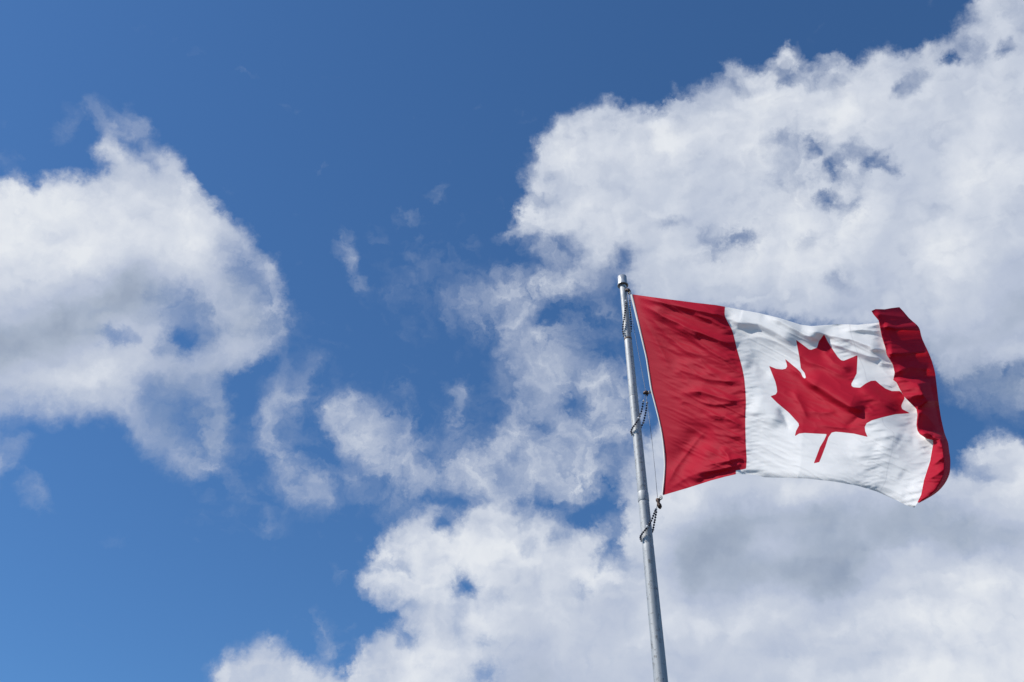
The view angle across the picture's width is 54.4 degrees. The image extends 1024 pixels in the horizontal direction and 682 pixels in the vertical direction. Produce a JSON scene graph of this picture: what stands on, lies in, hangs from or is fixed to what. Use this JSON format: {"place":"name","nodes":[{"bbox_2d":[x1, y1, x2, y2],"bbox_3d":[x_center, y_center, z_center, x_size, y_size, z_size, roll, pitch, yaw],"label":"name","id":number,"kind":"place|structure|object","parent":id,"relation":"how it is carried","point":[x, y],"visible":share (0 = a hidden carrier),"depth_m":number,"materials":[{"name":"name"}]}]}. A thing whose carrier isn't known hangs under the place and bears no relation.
{"place":"outdoors","nodes":[
{"label":"outdoors","id":0,"kind":"place"},
{"bbox_2d":[0,0,1023,681],"label":"sky","id":1,"kind":"structure","parent":0,"point":[313,367],"materials":[{"name":"blue"}]},
{"bbox_2d":[617,274,667,681],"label":"flagpole","id":2,"kind":"object","parent":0,"point":[656,638],"visible":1,"depth_m":8.45,"materials":[{"name":"metal"}]},
{"bbox_2d":[622,293,631,336],"bbox_3d":[1.131,-0.265,9.925,0.110,0.548,0.117,31,-48,-32],"label":"bead loop","id":3,"kind":"object","parent":2,"relation":"attached to","point":[625,313],"visible":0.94,"depth_m":9.88,"materials":[{"name":"metal"}]},
{"bbox_2d":[630,394,647,435],"bbox_3d":[1.156,0.668,9.137,0.178,0.441,0.126,-24,-45,26],"label":"bead loop","id":4,"kind":"object","parent":2,"relation":"attached to","point":[642,406],"visible":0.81,"depth_m":9.12,"materials":[{"name":"metal"}]},
{"bbox_2d":[625,285,661,508],"bbox_3d":[1.214,0.406,9.342,0.150,2.656,0.062,-10,-40,12],"label":"halyard","id":5,"kind":"object","parent":2,"relation":"hanging from","point":[659,505],"visible":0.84,"depth_m":9.23,"materials":[{"name":"fabric"}]},
{"bbox_2d":[629,294,949,507],"bbox_3d":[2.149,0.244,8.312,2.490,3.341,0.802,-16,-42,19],"label":"flag","id":6,"kind":"object","parent":5,"relation":"hanging from","point":[733,391],"visible":1,"depth_m":8.13,"materials":[{"name":"fabric"}]},
{"bbox_2d":[639,507,656,541],"bbox_3d":[1.145,1.543,8.420,0.167,0.320,0.136,-28,-47,30],"label":"bead loop","id":7,"kind":"object","parent":2,"relation":"attached to","point":[648,525],"visible":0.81,"depth_m":8.40,"materials":[{"name":"metal"}]}
]}

